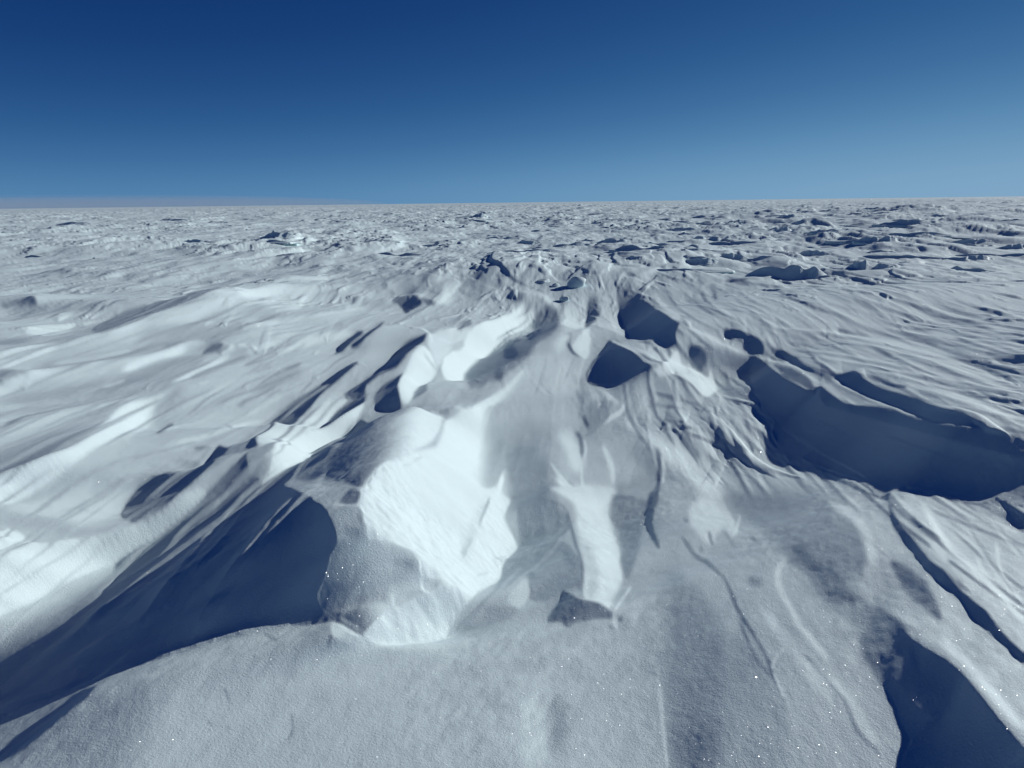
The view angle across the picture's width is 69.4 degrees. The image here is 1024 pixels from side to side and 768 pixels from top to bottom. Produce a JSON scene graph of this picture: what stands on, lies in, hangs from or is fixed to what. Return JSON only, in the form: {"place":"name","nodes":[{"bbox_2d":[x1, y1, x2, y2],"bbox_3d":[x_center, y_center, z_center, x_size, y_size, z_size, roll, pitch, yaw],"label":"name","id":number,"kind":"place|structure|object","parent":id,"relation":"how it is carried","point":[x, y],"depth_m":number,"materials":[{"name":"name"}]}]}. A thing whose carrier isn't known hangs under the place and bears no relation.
{"place":"outdoors","nodes":[
{"label":"outdoors","id":0,"kind":"place"},
{"bbox_2d":[0,196,1023,767],"bbox_3d":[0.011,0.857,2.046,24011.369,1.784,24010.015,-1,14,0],"label":"snow field","id":1,"kind":"structure","parent":0,"point":[348,498],"depth_m":4.08,"materials":[{"name":"white snow"}]},
{"bbox_2d":[25,255,45,257],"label":"snow ridge","id":2,"kind":"structure","parent":1,"relation":"on","point":[34,256],"depth_m":23.07,"materials":[{"name":"white snow"}]},
{"bbox_2d":[57,222,96,224],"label":"snow ridge","id":3,"kind":"structure","parent":1,"relation":"on","point":[67,223],"depth_m":83.97,"materials":[{"name":"white snow"}]},
{"bbox_2d":[160,219,187,220],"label":"snow ridge","id":4,"kind":"structure","parent":1,"relation":"on","point":[175,219],"depth_m":93.66,"materials":[{"name":"white snow"}]},
{"bbox_2d":[183,239,208,242],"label":"snow ridge","id":5,"kind":"structure","parent":1,"relation":"on","point":[193,240],"depth_m":28.98,"materials":[{"name":"white snow"}]},
{"bbox_2d":[252,239,301,244],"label":"snow ridge","id":6,"kind":"structure","parent":1,"relation":"on","point":[279,242],"depth_m":26.38,"materials":[{"name":"white snow"}]},
{"bbox_2d":[260,230,303,238],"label":"snow ridge","id":7,"kind":"structure","parent":1,"relation":"on","point":[273,234],"depth_m":29.03,"materials":[{"name":"white snow"}]},
{"bbox_2d":[277,253,296,255],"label":"snow ridge","id":8,"kind":"structure","parent":1,"relation":"on","point":[289,254],"depth_m":22.56,"materials":[{"name":"white snow"}]},
{"bbox_2d":[364,239,402,242],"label":"snow ridge","id":9,"kind":"structure","parent":1,"relation":"on","point":[396,241],"depth_m":26.52,"materials":[{"name":"white snow"}]},
{"bbox_2d":[378,252,421,255],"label":"snow ridge","id":10,"kind":"structure","parent":1,"relation":"on","point":[401,254],"depth_m":23.03,"materials":[{"name":"white snow"}]},
{"bbox_2d":[473,213,487,217],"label":"snow ridge","id":11,"kind":"structure","parent":1,"relation":"on","point":[480,215],"depth_m":79.30,"materials":[{"name":"white snow"}]},
{"bbox_2d":[471,219,490,221],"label":"snow ridge","id":12,"kind":"structure","parent":1,"relation":"on","point":[480,220],"depth_m":61.75,"materials":[{"name":"white snow"}]},
{"bbox_2d":[486,236,516,238],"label":"snow ridge","id":13,"kind":"structure","parent":1,"relation":"on","point":[502,238],"depth_m":32.04,"materials":[{"name":"white snow"}]},
{"bbox_2d":[487,249,568,253],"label":"snow ridge","id":14,"kind":"structure","parent":1,"relation":"on","point":[550,250],"depth_m":22.09,"materials":[{"name":"white snow"}]},
{"bbox_2d":[518,240,538,244],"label":"snow ridge","id":15,"kind":"structure","parent":1,"relation":"on","point":[527,242],"depth_m":27.27,"materials":[{"name":"white snow"}]},
{"bbox_2d":[531,230,557,231],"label":"snow ridge","id":16,"kind":"structure","parent":1,"relation":"on","point":[543,231],"depth_m":39.73,"materials":[{"name":"white snow"}]},
{"bbox_2d":[553,241,596,246],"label":"snow ridge","id":17,"kind":"structure","parent":1,"relation":"on","point":[579,243],"depth_m":26.13,"materials":[{"name":"white snow"}]},
{"bbox_2d":[567,276,585,287],"bbox_3d":[1.276,-1.977,14.618,0.392,0.315,0.313,-18,33,-19],"label":"snow block","id":18,"kind":"object","parent":1,"relation":"on","point":[576,282],"depth_m":14.50,"materials":[{"name":"white snow"}]},
{"bbox_2d":[597,238,625,243],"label":"snow ridge","id":19,"kind":"structure","parent":1,"relation":"on","point":[606,240],"depth_m":26.26,"materials":[{"name":"white snow"}]},
{"bbox_2d":[627,256,645,259],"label":"snow ridge","id":20,"kind":"structure","parent":1,"relation":"on","point":[635,258],"depth_m":17.21,"materials":[{"name":"white snow"}]},
{"bbox_2d":[609,245,664,251],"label":"snow ridge","id":21,"kind":"structure","parent":1,"relation":"on","point":[630,248],"depth_m":21.26,"materials":[{"name":"white snow"}]},
{"bbox_2d":[649,242,674,245],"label":"snow ridge","id":22,"kind":"structure","parent":1,"relation":"on","point":[662,244],"depth_m":24.45,"materials":[{"name":"white snow"}]},
{"bbox_2d":[672,221,692,222],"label":"snow ridge","id":23,"kind":"structure","parent":1,"relation":"on","point":[682,221],"depth_m":53.61,"materials":[{"name":"white snow"}]},
{"bbox_2d":[665,227,700,230],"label":"snow ridge","id":24,"kind":"structure","parent":1,"relation":"on","point":[684,229],"depth_m":36.29,"materials":[{"name":"white snow"}]},
{"bbox_2d":[672,232,698,234],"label":"snow ridge","id":25,"kind":"structure","parent":1,"relation":"on","point":[683,233],"depth_m":31.62,"materials":[{"name":"white snow"}]},
{"bbox_2d":[657,267,734,273],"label":"snow ridge","id":26,"kind":"structure","parent":1,"relation":"on","point":[714,269],"depth_m":15.92,"materials":[{"name":"white snow"}]},
{"bbox_2d":[684,255,716,259],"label":"snow ridge","id":27,"kind":"structure","parent":1,"relation":"on","point":[687,257],"depth_m":17.73,"materials":[{"name":"white snow"}]},
{"bbox_2d":[686,258,718,264],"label":"snow ridge","id":28,"kind":"structure","parent":1,"relation":"on","point":[702,261],"depth_m":17.43,"materials":[{"name":"white snow"}]},
{"bbox_2d":[691,215,717,217],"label":"snow ridge","id":29,"kind":"structure","parent":1,"relation":"on","point":[701,216],"depth_m":68.06,"materials":[{"name":"white snow"}]},
{"bbox_2d":[688,248,735,251],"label":"snow ridge","id":30,"kind":"structure","parent":1,"relation":"on","point":[693,249],"depth_m":19.94,"materials":[{"name":"white snow"}]},
{"bbox_2d":[694,236,735,240],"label":"snow ridge","id":31,"kind":"structure","parent":1,"relation":"on","point":[712,238],"depth_m":26.44,"materials":[{"name":"white snow"}]},
{"bbox_2d":[709,241,761,244],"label":"snow ridge","id":32,"kind":"structure","parent":1,"relation":"on","point":[725,243],"depth_m":24.84,"materials":[{"name":"white snow"}]},
{"bbox_2d":[721,253,751,261],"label":"snow ridge","id":33,"kind":"structure","parent":1,"relation":"on","point":[738,257],"depth_m":18.28,"materials":[{"name":"white snow"}]},
{"bbox_2d":[747,256,771,260],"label":"snow ridge","id":34,"kind":"structure","parent":1,"relation":"on","point":[760,257],"depth_m":18.04,"materials":[{"name":"white snow"}]},
{"bbox_2d":[769,227,791,230],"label":"snow ridge","id":35,"kind":"structure","parent":1,"relation":"on","point":[782,228],"depth_m":31.94,"materials":[{"name":"white snow"}]},
{"bbox_2d":[767,230,795,232],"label":"snow ridge","id":36,"kind":"structure","parent":1,"relation":"on","point":[781,230],"depth_m":31.10,"materials":[{"name":"white snow"}]},
{"bbox_2d":[746,265,825,280],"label":"snow ridge","id":37,"kind":"structure","parent":1,"relation":"on","point":[793,272],"depth_m":14.63,"materials":[{"name":"white snow"}]},
{"bbox_2d":[777,214,803,218],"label":"snow ridge","id":38,"kind":"structure","parent":1,"relation":"on","point":[789,216],"depth_m":51.44,"materials":[{"name":"white snow"}]},
{"bbox_2d":[799,250,830,255],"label":"snow ridge","id":39,"kind":"structure","parent":1,"relation":"on","point":[812,253],"depth_m":19.77,"materials":[{"name":"white snow"}]},
{"bbox_2d":[806,273,841,278],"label":"snow ridge","id":40,"kind":"structure","parent":1,"relation":"on","point":[807,274],"depth_m":14.44,"materials":[{"name":"white snow"}]},
{"bbox_2d":[825,239,857,243],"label":"snow ridge","id":41,"kind":"structure","parent":1,"relation":"on","point":[838,241],"depth_m":23.65,"materials":[{"name":"white snow"}]},
{"bbox_2d":[839,223,879,226],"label":"snow ridge","id":42,"kind":"structure","parent":1,"relation":"on","point":[858,224],"depth_m":38.77,"materials":[{"name":"white snow"}]},
{"bbox_2d":[846,260,893,269],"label":"snow ridge","id":43,"kind":"structure","parent":1,"relation":"on","point":[864,265],"depth_m":14.97,"materials":[{"name":"white snow"}]},
{"bbox_2d":[852,236,899,244],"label":"snow ridge","id":44,"kind":"structure","parent":1,"relation":"on","point":[866,240],"depth_m":22.51,"materials":[{"name":"white snow"}]},
{"bbox_2d":[840,261,925,264],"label":"snow ridge","id":45,"kind":"structure","parent":1,"relation":"on","point":[921,262],"depth_m":16.81,"materials":[{"name":"white snow"}]},
{"bbox_2d":[866,250,900,252],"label":"snow ridge","id":46,"kind":"structure","parent":1,"relation":"on","point":[880,251],"depth_m":19.54,"materials":[{"name":"white snow"}]},
{"bbox_2d":[867,209,902,211],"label":"snow ridge","id":47,"kind":"structure","parent":1,"relation":"on","point":[883,210],"depth_m":66.07,"materials":[{"name":"white snow"}]},
{"bbox_2d":[862,255,942,259],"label":"snow ridge","id":48,"kind":"structure","parent":1,"relation":"on","point":[892,256],"depth_m":18.17,"materials":[{"name":"white snow"}]},
{"bbox_2d":[871,219,942,227],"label":"snow ridge","id":49,"kind":"structure","parent":1,"relation":"on","point":[900,224],"depth_m":36.07,"materials":[{"name":"white snow"}]},
{"bbox_2d":[876,232,953,237],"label":"snow ridge","id":50,"kind":"structure","parent":1,"relation":"on","point":[920,233],"depth_m":25.84,"materials":[{"name":"white snow"}]},
{"bbox_2d":[943,255,993,261],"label":"snow ridge","id":51,"kind":"structure","parent":1,"relation":"on","point":[973,258],"depth_m":17.65,"materials":[{"name":"white snow"}]},
{"bbox_2d":[949,239,991,244],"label":"snow ridge","id":52,"kind":"structure","parent":1,"relation":"on","point":[971,241],"depth_m":23.29,"materials":[{"name":"white snow"}]},
{"bbox_2d":[950,266,996,271],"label":"snow ridge","id":53,"kind":"structure","parent":1,"relation":"on","point":[972,269],"depth_m":14.77,"materials":[{"name":"white snow"}]},
{"bbox_2d":[963,244,995,246],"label":"snow ridge","id":54,"kind":"structure","parent":1,"relation":"on","point":[978,245],"depth_m":21.41,"materials":[{"name":"white snow"}]},
{"bbox_2d":[950,236,1023,238],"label":"snow ridge","id":55,"kind":"structure","parent":1,"relation":"on","point":[974,237],"depth_m":24.64,"materials":[{"name":"white snow"}]},
{"bbox_2d":[955,253,1023,256],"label":"snow ridge","id":56,"kind":"structure","parent":1,"relation":"on","point":[1017,254],"depth_m":18.29,"materials":[{"name":"white snow"}]},
{"bbox_2d":[995,244,1023,249],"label":"snow ridge","id":57,"kind":"structure","parent":1,"relation":"on","point":[1017,246],"depth_m":20.20,"materials":[{"name":"white snow"}]},
{"bbox_2d":[0,0,1023,208],"label":"sky","id":58,"kind":"structure","parent":0,"point":[104,103],"materials":[{"name":"blue"}]},
{"bbox_2d":[536,278,548,283],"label":"snow slab","id":59,"kind":"structure","parent":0,"point":[542,281],"depth_m":14.95,"materials":[{"name":"white snow"}]},
{"bbox_2d":[559,296,568,301],"bbox_3d":[0.966,-1.569,13.700,0.179,0.114,0.144,-2,14,-7],"label":"snow block","id":60,"kind":"object","parent":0,"point":[564,298],"depth_m":13.65,"materials":[{"name":"white snow"}]},
{"bbox_2d":[808,229,839,233],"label":"snow ridge","id":61,"kind":"structure","parent":0,"point":[815,232],"depth_m":26.22,"materials":[{"name":"white snow"}]}
]}

